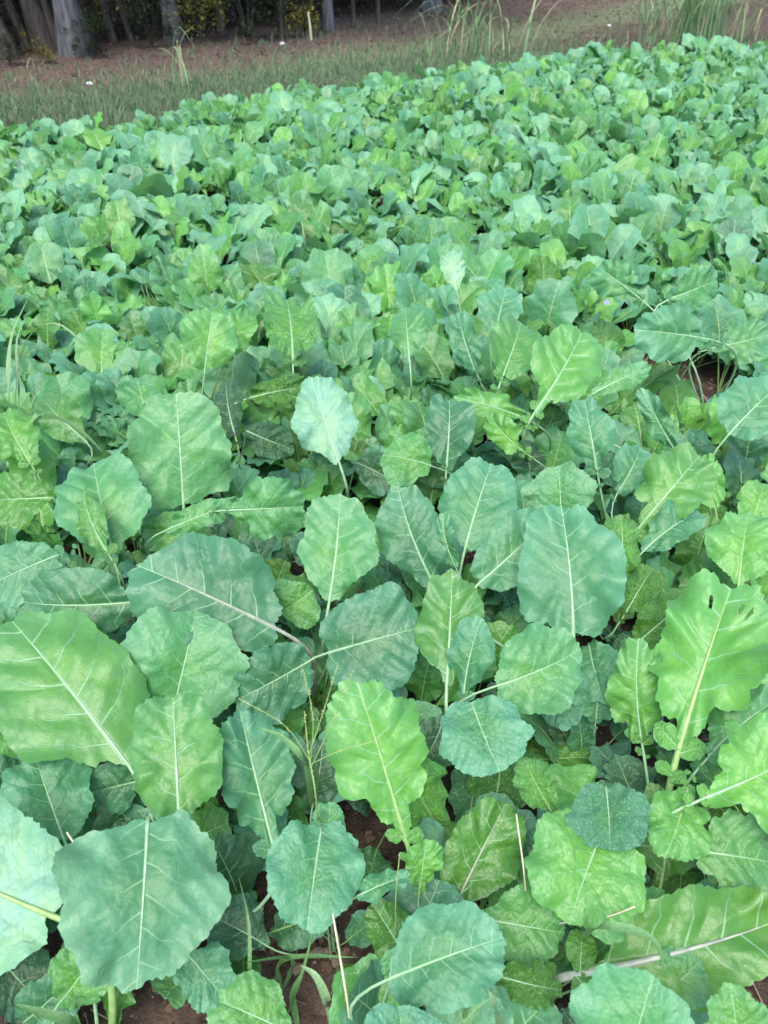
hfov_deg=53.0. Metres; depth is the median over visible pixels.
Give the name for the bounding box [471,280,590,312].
turnip plant
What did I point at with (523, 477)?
collard plant
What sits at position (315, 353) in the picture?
collard plant
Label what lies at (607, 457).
mustard plant
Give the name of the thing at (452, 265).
collard plant
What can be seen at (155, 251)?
collard plant
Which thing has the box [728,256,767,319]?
collard plant
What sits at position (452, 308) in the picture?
collard plant
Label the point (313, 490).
collard plant
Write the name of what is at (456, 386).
turnip plant
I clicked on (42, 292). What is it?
turnip plant
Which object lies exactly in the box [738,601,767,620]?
turnip plant
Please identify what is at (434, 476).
turnip plant
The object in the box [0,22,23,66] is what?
bush
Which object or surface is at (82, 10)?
woodland tree
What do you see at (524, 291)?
collard plant
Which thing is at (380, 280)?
mustard plant
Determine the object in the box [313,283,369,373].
collard plant
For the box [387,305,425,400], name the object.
collard plant
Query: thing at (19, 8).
bush
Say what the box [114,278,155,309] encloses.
collard plant
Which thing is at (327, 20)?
woodland tree
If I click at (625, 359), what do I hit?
collard plant
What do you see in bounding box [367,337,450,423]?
collard plant
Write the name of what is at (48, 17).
woodland tree
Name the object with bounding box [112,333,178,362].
turnip plant
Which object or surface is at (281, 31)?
woodland tree
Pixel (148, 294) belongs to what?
grass tuft
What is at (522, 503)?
collard plant
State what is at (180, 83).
grass tuft
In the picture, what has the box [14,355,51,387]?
turnip plant
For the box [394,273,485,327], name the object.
collard plant
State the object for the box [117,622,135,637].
collard plant
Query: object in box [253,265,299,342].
collard plant
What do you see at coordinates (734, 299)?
turnip plant
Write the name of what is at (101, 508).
collard plant
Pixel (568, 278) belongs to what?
collard plant
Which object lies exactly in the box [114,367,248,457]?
mustard plant
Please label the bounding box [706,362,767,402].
collard plant
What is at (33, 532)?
turnip plant
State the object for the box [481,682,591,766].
turnip plant
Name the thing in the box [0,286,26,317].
collard plant
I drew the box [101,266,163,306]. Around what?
collard plant
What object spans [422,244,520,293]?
collard plant
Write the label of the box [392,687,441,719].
collard plant
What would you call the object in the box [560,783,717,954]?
turnip plant
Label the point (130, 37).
woodland tree
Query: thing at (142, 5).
bush
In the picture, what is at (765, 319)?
collard plant
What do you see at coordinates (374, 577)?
collard plant
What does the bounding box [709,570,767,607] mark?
mustard plant
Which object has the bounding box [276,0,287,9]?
woodland tree
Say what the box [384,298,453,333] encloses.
turnip plant
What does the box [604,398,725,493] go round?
collard plant
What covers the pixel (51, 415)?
grass clump
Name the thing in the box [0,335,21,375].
collard plant
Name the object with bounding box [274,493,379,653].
collard plant
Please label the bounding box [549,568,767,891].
mustard plant
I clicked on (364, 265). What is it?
mustard plant
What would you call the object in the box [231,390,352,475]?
collard plant
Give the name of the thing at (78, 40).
bush
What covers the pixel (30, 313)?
collard plant
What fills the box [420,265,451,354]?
mustard plant
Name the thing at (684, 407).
mustard plant
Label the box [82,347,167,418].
collard plant
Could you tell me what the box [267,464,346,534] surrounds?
collard plant
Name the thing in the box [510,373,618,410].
turnip plant
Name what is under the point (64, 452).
collard plant
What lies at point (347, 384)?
collard plant
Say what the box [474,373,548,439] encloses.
mustard plant
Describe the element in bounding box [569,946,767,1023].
collard plant
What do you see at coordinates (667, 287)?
collard plant
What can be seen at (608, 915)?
dry runner
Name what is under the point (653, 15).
tall grass clump
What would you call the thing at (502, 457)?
collard plant
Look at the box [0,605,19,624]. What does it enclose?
collard plant
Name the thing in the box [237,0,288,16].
bush
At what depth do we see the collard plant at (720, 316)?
2.68 m
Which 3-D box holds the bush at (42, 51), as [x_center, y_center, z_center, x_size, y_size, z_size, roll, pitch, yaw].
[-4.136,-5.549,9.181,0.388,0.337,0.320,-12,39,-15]
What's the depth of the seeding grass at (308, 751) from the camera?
1.01 m
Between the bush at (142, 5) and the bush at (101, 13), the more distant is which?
the bush at (142, 5)
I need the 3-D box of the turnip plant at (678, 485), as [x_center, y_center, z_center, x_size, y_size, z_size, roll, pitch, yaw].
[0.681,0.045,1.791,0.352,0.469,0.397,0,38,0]
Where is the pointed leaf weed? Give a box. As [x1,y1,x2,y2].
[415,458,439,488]
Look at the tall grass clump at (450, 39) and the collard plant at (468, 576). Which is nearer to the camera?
the collard plant at (468, 576)
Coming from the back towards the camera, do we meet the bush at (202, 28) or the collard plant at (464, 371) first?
the bush at (202, 28)
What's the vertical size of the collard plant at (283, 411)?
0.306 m
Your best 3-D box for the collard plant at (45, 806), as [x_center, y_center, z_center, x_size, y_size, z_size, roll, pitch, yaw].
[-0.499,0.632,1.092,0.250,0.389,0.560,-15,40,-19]
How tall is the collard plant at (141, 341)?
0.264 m
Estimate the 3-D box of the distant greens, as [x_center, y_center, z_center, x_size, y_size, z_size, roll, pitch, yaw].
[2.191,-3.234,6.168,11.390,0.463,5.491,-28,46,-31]
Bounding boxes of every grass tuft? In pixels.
[137,272,163,306]
[167,55,189,100]
[635,353,705,394]
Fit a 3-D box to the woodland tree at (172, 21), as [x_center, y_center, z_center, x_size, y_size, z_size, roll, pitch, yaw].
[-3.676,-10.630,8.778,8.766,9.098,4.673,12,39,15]
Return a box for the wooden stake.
[307,12,312,39]
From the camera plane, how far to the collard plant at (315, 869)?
1.06 m
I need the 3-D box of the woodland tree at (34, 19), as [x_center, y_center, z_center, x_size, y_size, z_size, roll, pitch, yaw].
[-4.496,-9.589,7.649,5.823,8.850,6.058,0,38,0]
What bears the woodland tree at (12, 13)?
on the ground at (146, 1008)
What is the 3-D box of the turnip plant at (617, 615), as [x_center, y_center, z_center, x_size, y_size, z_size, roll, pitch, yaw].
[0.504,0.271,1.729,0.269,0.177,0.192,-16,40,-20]
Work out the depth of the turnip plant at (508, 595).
1.73 m
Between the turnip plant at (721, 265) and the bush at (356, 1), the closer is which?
the turnip plant at (721, 265)
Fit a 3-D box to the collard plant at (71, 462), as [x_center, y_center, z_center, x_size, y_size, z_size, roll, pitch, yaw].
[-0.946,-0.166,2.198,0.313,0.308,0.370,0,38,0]
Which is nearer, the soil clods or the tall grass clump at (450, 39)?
the soil clods
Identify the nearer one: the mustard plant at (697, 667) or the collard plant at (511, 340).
the mustard plant at (697, 667)
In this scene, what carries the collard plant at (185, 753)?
on the ground at (146, 1008)
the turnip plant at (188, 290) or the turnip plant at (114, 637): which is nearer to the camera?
the turnip plant at (114, 637)
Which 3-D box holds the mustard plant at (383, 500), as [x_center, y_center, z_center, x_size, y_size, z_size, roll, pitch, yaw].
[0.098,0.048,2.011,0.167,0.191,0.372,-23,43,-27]
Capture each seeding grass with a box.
[238,661,380,819]
[394,853,399,933]
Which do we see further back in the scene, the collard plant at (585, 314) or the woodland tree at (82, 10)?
the woodland tree at (82, 10)
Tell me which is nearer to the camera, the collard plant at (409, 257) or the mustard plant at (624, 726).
the mustard plant at (624, 726)
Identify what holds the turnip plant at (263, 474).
on the ground at (146, 1008)
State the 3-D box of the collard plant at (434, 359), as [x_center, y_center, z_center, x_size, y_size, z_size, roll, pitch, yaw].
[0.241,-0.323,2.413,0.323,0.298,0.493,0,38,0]
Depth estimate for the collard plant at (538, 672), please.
1.27 m
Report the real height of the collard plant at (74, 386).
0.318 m
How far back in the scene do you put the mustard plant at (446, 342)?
2.62 m
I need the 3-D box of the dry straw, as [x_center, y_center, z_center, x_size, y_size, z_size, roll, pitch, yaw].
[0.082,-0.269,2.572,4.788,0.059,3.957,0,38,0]
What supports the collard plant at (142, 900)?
on the ground at (146, 1008)
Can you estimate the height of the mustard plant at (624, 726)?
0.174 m
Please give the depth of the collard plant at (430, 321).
2.64 m
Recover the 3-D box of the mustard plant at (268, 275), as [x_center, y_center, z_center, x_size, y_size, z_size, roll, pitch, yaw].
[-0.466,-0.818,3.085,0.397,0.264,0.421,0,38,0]
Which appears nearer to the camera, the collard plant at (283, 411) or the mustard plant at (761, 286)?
the collard plant at (283, 411)
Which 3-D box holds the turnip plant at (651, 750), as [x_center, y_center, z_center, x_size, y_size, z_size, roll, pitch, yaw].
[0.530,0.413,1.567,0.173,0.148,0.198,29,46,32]
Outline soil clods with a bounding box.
[9,256,756,1023]
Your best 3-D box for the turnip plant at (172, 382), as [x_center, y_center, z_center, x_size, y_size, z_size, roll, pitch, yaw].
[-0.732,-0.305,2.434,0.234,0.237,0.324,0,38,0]
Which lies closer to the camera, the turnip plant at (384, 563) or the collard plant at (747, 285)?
the turnip plant at (384, 563)
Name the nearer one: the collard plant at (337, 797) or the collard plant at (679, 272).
the collard plant at (337, 797)
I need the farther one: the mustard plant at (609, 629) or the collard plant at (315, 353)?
the collard plant at (315, 353)
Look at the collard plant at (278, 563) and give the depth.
1.83 m
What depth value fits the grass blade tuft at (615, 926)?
0.93 m
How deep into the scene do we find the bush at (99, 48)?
9.63 m
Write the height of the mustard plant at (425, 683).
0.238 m
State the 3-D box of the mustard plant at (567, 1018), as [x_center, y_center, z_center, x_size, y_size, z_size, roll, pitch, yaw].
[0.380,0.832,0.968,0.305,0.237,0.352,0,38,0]
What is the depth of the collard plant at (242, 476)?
2.03 m
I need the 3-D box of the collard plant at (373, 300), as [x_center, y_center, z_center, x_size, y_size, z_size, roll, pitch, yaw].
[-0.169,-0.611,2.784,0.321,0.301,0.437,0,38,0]
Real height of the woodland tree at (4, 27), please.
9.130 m
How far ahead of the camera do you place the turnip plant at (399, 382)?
2.38 m
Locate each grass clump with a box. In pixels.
[6,301,116,453]
[139,26,218,89]
[239,879,353,1023]
[401,0,598,58]
[425,3,502,59]
[580,0,766,43]
[588,0,683,44]
[705,0,767,42]
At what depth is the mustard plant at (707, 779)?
1.39 m
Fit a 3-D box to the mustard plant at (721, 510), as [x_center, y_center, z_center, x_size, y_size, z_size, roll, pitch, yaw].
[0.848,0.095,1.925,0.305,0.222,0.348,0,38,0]
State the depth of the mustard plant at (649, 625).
1.43 m
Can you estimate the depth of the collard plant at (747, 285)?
2.96 m
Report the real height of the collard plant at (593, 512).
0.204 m
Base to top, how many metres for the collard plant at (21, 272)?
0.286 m
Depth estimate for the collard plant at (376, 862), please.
1.35 m
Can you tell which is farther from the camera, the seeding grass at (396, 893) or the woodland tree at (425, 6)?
the woodland tree at (425, 6)
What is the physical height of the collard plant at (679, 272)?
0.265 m
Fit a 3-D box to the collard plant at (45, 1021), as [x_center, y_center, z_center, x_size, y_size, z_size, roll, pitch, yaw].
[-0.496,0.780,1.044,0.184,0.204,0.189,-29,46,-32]
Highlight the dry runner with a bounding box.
[559,906,634,923]
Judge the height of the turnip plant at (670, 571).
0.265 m
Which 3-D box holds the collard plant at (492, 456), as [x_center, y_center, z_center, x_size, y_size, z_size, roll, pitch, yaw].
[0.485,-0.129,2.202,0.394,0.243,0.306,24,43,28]
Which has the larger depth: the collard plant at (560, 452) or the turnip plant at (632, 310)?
the turnip plant at (632, 310)
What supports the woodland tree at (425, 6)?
on the ground at (146, 1008)
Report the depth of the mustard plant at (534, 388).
2.38 m
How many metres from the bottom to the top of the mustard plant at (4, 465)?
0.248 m
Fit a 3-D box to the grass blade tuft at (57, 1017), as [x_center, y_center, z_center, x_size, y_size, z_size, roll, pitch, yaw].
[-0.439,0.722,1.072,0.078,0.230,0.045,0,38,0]
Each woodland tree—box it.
[0,16,21,57]
[3,0,29,48]
[19,0,53,50]
[40,0,57,51]
[52,0,95,56]
[77,0,93,41]
[99,0,117,43]
[115,0,134,41]
[160,0,186,42]
[215,0,225,36]
[222,0,236,20]
[243,0,258,14]
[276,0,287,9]
[278,0,283,38]
[321,0,334,30]
[351,0,355,28]
[375,0,379,23]
[419,0,442,12]
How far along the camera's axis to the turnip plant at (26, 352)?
2.60 m
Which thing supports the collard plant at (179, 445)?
on the ground at (146, 1008)
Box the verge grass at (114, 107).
[0,0,767,163]
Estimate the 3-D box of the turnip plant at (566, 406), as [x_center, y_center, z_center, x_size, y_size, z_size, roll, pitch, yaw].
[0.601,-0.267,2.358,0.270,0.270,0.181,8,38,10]
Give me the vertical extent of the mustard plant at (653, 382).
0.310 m
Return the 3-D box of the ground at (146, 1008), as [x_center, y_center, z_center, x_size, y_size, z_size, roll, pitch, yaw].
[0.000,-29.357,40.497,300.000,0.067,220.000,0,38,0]
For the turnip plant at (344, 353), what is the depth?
2.49 m
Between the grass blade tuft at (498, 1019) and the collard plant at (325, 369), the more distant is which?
the collard plant at (325, 369)
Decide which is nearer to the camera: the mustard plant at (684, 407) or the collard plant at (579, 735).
the collard plant at (579, 735)
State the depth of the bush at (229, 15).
12.83 m
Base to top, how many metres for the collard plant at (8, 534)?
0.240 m
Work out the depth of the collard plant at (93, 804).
1.38 m
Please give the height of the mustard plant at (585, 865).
0.415 m
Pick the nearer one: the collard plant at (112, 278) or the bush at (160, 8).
the collard plant at (112, 278)
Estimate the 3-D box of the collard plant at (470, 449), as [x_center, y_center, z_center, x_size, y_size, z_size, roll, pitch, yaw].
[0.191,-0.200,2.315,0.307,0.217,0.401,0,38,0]
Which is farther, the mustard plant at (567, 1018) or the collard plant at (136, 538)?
the collard plant at (136, 538)
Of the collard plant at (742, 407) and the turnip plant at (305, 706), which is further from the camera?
the collard plant at (742, 407)
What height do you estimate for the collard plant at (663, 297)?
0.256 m
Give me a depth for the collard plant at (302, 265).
3.11 m
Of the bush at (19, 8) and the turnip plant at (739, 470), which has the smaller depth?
the turnip plant at (739, 470)
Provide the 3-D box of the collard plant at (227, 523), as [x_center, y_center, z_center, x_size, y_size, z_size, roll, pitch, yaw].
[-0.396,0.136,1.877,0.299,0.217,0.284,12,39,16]
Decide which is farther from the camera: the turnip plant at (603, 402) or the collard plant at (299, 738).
the turnip plant at (603, 402)
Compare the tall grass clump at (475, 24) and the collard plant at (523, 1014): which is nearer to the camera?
the collard plant at (523, 1014)
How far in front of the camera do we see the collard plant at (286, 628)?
1.70 m
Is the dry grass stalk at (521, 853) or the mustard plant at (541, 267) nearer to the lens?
the dry grass stalk at (521, 853)
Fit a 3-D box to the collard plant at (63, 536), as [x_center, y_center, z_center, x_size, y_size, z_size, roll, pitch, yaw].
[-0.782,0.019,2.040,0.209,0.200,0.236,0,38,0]
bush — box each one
[0,1,21,39]
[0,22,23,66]
[11,0,52,19]
[20,32,56,62]
[62,19,98,57]
[77,5,110,56]
[80,0,144,39]
[84,0,144,27]
[112,0,176,47]
[123,0,215,21]
[125,0,158,19]
[157,0,201,23]
[161,0,232,41]
[195,0,257,25]
[198,0,283,40]
[233,0,243,9]
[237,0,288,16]
[275,0,323,35]
[333,0,371,5]
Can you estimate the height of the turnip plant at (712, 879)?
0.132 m
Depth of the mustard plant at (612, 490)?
2.06 m
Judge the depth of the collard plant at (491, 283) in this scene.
2.94 m
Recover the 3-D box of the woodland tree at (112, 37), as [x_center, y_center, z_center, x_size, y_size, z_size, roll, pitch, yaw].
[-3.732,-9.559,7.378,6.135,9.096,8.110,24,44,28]
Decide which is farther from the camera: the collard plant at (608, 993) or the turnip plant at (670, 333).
the turnip plant at (670, 333)
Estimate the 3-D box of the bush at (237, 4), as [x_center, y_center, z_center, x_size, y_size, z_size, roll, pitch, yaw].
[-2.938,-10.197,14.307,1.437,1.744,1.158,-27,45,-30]
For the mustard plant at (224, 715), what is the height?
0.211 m
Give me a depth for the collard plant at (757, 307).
2.91 m
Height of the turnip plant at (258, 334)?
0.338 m
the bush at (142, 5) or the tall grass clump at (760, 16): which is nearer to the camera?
the tall grass clump at (760, 16)
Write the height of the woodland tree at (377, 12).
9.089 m
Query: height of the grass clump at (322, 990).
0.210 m
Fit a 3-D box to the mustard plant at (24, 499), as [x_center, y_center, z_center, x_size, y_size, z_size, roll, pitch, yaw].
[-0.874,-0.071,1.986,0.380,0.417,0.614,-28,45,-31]
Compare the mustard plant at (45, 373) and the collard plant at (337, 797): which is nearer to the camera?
the collard plant at (337, 797)
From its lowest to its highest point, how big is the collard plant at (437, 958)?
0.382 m
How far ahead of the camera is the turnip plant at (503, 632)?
1.56 m
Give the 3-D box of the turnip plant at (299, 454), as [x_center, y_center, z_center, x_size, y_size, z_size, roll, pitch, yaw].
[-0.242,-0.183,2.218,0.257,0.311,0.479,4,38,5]
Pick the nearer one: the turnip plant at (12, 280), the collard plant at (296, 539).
the collard plant at (296, 539)
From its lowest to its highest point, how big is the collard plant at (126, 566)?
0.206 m
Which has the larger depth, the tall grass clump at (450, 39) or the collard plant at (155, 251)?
the tall grass clump at (450, 39)
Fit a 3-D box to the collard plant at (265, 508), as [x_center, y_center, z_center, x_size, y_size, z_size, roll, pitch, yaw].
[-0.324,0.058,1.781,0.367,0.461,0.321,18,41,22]
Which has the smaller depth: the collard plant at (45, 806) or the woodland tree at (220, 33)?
the collard plant at (45, 806)
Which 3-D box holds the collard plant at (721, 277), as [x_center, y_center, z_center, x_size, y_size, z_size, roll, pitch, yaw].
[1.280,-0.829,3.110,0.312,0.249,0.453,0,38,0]
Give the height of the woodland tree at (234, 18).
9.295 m
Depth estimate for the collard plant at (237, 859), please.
1.20 m
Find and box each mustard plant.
[0,392,92,529]
[0,457,58,472]
[14,290,142,364]
[38,368,91,389]
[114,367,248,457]
[178,308,257,400]
[198,345,294,403]
[213,376,305,467]
[213,572,329,734]
[222,393,272,470]
[225,706,308,828]
[238,261,290,292]
[259,287,319,420]
[295,254,380,283]
[325,679,526,1010]
[361,261,401,316]
[375,541,380,567]
[378,493,464,567]
[404,652,496,714]
[408,752,538,905]
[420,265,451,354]
[432,325,460,377]
[453,323,604,470]
[455,757,651,964]
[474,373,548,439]
[488,369,587,400]
[499,552,657,649]
[527,255,602,311]
[544,317,651,415]
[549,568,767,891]
[559,1006,575,1023]
[565,360,679,415]
[584,432,682,486]
[605,487,634,502]
[606,587,684,651]
[613,718,708,788]
[622,370,722,456]
[639,513,729,606]
[652,745,767,893]
[670,720,744,817]
[686,262,767,295]
[689,756,740,812]
[696,315,717,366]
[696,504,726,519]
[704,479,767,614]
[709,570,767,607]
[750,674,767,688]
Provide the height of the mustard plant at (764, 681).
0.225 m
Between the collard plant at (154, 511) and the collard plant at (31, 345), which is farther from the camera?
the collard plant at (31, 345)
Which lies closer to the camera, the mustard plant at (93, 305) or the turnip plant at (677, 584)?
the turnip plant at (677, 584)
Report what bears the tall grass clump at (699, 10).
on the ground at (146, 1008)
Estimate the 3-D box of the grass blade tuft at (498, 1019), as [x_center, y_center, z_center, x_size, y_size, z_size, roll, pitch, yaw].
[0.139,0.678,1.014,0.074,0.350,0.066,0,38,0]
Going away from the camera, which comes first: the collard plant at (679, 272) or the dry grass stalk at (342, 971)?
the dry grass stalk at (342, 971)
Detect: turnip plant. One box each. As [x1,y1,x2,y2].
[0,267,69,302]
[0,287,71,359]
[0,306,74,372]
[0,317,25,350]
[0,330,31,359]
[0,390,32,413]
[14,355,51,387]
[15,462,91,563]
[57,550,133,585]
[78,374,160,461]
[91,342,202,421]
[102,295,166,310]
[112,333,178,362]
[112,630,127,640]
[118,309,150,341]
[121,373,183,391]
[148,244,243,309]
[155,276,223,309]
[219,702,320,830]
[243,301,265,346]
[246,374,347,468]
[246,576,363,686]
[258,465,306,530]
[299,341,433,418]
[300,316,393,402]
[334,302,450,380]
[344,400,488,503]
[346,373,420,415]
[354,418,424,498]
[377,550,461,580]
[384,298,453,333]
[393,377,490,405]
[400,455,455,513]
[436,376,530,446]
[438,620,552,756]
[444,244,560,297]
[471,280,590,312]
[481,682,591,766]
[482,586,550,682]
[495,883,767,1012]
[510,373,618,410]
[549,398,628,426]
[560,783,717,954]
[575,608,634,642]
[584,286,641,346]
[587,256,767,402]
[588,475,682,581]
[589,461,613,494]
[610,442,725,617]
[644,718,676,758]
[646,549,739,605]
[673,562,679,587]
[685,429,767,501]
[703,874,717,885]
[706,394,767,472]
[713,258,731,275]
[719,449,767,514]
[724,289,744,367]
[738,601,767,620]
[760,463,767,481]
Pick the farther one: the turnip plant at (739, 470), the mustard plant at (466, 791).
the turnip plant at (739, 470)
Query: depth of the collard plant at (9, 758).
1.33 m
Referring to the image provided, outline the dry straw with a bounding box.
[4,382,762,1023]
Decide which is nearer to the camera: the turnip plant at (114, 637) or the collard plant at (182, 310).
the turnip plant at (114, 637)
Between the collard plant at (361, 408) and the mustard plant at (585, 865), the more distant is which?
the collard plant at (361, 408)
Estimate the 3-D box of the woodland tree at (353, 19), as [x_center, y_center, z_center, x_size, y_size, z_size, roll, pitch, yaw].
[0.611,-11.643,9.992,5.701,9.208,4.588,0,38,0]
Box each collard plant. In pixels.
[0,263,30,280]
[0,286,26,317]
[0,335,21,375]
[0,367,43,408]
[0,399,119,472]
[0,525,19,545]
[0,540,137,644]
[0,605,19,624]
[0,607,231,948]
[0,732,62,933]
[0,757,135,1023]
[2,295,44,341]
[3,312,59,357]
[8,439,151,617]
[22,286,132,373]
[35,268,144,342]
[35,330,74,374]
[37,371,134,449]
[37,1009,66,1023]
[38,425,128,546]
[48,328,131,449]
[51,809,292,1023]
[56,319,125,347]
[56,482,69,540]
[59,323,140,372]
[71,272,120,296]
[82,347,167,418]
[88,764,121,817]
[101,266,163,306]
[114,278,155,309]
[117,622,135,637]
[118,246,251,296]
[118,524,227,577]
[120,606,296,911]
[122,299,247,351]
[123,505,188,583]
[124,803,156,821]
[125,510,168,549]
[126,391,236,556]
[126,531,418,724]
[131,333,164,354]
[137,306,156,321]
[142,476,304,563]
[144,515,291,562]
[149,808,323,1009]
[168,296,238,316]
[179,279,247,310]
[181,450,237,505]
[185,462,258,505]
[194,731,305,821]
[202,351,279,457]
[207,738,410,974]
[220,467,327,530]
[229,730,344,826]
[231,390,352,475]
[238,533,322,624]
[241,614,290,656]
[243,345,358,411]
[244,282,285,342]
[250,278,336,346]
[251,364,295,419]
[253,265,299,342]
[264,336,329,375]
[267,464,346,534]
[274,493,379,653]
[280,248,369,297]
[282,375,390,502]
[285,261,305,298]
[289,531,380,606]
[294,282,380,359]
[306,607,334,707]
[307,445,383,497]
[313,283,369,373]
[328,953,562,1023]
[337,878,513,1023]
[340,375,385,497]
[344,243,429,287]
[345,716,423,891]
[347,392,395,522]
[348,898,505,1023]
[362,566,412,599]
[367,260,404,276]
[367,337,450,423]
[370,315,400,354]
[375,457,517,605]
[379,393,476,499]
[383,251,435,284]
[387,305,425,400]
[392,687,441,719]
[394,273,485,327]
[395,533,486,651]
[407,588,542,716]
[410,301,544,352]
[412,792,573,972]
[413,331,495,461]
[414,270,478,314]
[414,568,582,821]
[416,278,504,380]
[420,384,501,456]
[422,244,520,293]
[422,335,529,380]
[434,454,516,487]
[438,284,476,325]
[440,250,465,310]
[449,284,542,393]
[461,479,536,604]
[470,503,626,736]
[477,361,533,446]
[479,400,621,475]
[487,278,593,371]
[487,858,645,965]
[490,426,580,478]
[515,474,532,482]
[518,288,530,295]
[518,710,663,763]
[521,396,666,639]
[536,780,696,869]
[562,276,578,288]
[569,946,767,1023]
[570,278,623,325]
[584,361,767,456]
[587,508,602,524]
[600,349,619,371]
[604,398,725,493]
[619,345,644,365]
[621,270,695,332]
[624,281,677,318]
[633,264,655,283]
[645,267,695,294]
[647,285,746,322]
[662,267,740,285]
[693,281,767,363]
[697,294,752,391]
[698,311,767,375]
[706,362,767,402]
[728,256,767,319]
[734,355,767,376]
[742,281,767,318]
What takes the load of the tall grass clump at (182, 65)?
on the ground at (146, 1008)
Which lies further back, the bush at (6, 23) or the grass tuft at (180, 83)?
the bush at (6, 23)
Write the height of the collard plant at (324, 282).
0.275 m
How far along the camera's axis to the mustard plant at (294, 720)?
1.41 m
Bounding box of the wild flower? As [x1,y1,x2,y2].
[598,300,608,338]
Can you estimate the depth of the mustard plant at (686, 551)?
1.78 m
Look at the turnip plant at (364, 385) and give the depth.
2.35 m
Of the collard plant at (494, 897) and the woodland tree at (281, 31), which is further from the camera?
the woodland tree at (281, 31)
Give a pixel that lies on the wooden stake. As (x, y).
(310, 29)
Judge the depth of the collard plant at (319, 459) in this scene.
2.13 m
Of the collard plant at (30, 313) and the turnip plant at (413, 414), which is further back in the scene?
the collard plant at (30, 313)
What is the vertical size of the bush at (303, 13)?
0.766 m
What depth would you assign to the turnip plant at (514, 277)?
3.08 m
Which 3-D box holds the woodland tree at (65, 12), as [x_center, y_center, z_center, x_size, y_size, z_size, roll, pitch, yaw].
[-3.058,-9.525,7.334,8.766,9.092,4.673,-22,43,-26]
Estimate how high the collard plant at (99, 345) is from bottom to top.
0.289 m
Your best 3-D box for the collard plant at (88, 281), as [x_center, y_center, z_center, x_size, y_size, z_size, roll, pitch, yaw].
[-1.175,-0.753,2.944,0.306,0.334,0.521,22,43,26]
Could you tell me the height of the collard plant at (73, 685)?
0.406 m
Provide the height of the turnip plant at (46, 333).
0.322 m
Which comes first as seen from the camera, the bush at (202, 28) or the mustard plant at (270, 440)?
the mustard plant at (270, 440)
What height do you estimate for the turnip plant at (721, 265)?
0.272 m
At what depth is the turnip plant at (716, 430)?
2.20 m
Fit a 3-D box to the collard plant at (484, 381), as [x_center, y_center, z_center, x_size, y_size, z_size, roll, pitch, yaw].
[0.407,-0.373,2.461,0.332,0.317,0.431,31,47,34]
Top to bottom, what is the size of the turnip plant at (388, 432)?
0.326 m
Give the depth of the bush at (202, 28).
10.68 m
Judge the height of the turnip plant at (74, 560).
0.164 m
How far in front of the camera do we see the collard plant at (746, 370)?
2.61 m
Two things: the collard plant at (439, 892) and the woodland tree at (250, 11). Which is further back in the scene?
the woodland tree at (250, 11)
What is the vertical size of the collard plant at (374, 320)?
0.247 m
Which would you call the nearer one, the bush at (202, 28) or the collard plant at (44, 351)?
the collard plant at (44, 351)
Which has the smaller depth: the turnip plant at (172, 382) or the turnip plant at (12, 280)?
the turnip plant at (172, 382)
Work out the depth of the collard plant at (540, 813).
1.31 m
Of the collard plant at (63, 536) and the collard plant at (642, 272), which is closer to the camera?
the collard plant at (63, 536)
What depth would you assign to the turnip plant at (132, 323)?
2.68 m
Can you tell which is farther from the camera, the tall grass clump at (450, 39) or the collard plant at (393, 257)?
the tall grass clump at (450, 39)
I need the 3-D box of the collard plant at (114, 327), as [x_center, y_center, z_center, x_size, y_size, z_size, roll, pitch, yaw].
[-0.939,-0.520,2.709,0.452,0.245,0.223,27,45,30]
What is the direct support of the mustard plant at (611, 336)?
on the ground at (146, 1008)
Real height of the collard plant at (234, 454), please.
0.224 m
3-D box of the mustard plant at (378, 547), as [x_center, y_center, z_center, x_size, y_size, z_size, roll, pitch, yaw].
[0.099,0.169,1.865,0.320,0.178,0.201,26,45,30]
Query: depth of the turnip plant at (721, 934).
1.02 m
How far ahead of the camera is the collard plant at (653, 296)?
2.92 m
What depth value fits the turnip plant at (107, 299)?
2.96 m
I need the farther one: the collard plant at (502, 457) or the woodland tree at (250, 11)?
the woodland tree at (250, 11)
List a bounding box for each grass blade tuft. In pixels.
[15,999,80,1023]
[257,727,318,821]
[462,988,503,1023]
[562,921,663,972]
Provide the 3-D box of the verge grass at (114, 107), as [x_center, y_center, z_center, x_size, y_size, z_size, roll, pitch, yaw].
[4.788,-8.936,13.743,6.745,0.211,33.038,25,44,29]
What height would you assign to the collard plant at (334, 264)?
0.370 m
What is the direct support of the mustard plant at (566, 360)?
on the ground at (146, 1008)
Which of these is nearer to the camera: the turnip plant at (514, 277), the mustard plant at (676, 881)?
the mustard plant at (676, 881)
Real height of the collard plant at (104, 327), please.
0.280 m
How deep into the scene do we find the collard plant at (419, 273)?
3.02 m
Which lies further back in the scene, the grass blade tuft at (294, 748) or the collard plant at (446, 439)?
the collard plant at (446, 439)
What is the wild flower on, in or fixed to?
on the ground at (146, 1008)
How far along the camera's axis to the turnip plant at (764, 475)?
2.01 m
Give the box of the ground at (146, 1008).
[0,0,767,1023]
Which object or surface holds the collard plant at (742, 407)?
on the ground at (146, 1008)
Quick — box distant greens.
[0,33,767,301]
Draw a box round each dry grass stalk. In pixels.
[332,913,349,1017]
[516,814,525,890]
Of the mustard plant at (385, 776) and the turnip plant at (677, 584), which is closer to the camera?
the mustard plant at (385, 776)
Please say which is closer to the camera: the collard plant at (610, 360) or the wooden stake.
the collard plant at (610, 360)
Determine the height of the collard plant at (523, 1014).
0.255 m
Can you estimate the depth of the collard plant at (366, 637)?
1.40 m
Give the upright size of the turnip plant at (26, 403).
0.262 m
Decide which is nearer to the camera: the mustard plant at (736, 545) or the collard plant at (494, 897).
the collard plant at (494, 897)

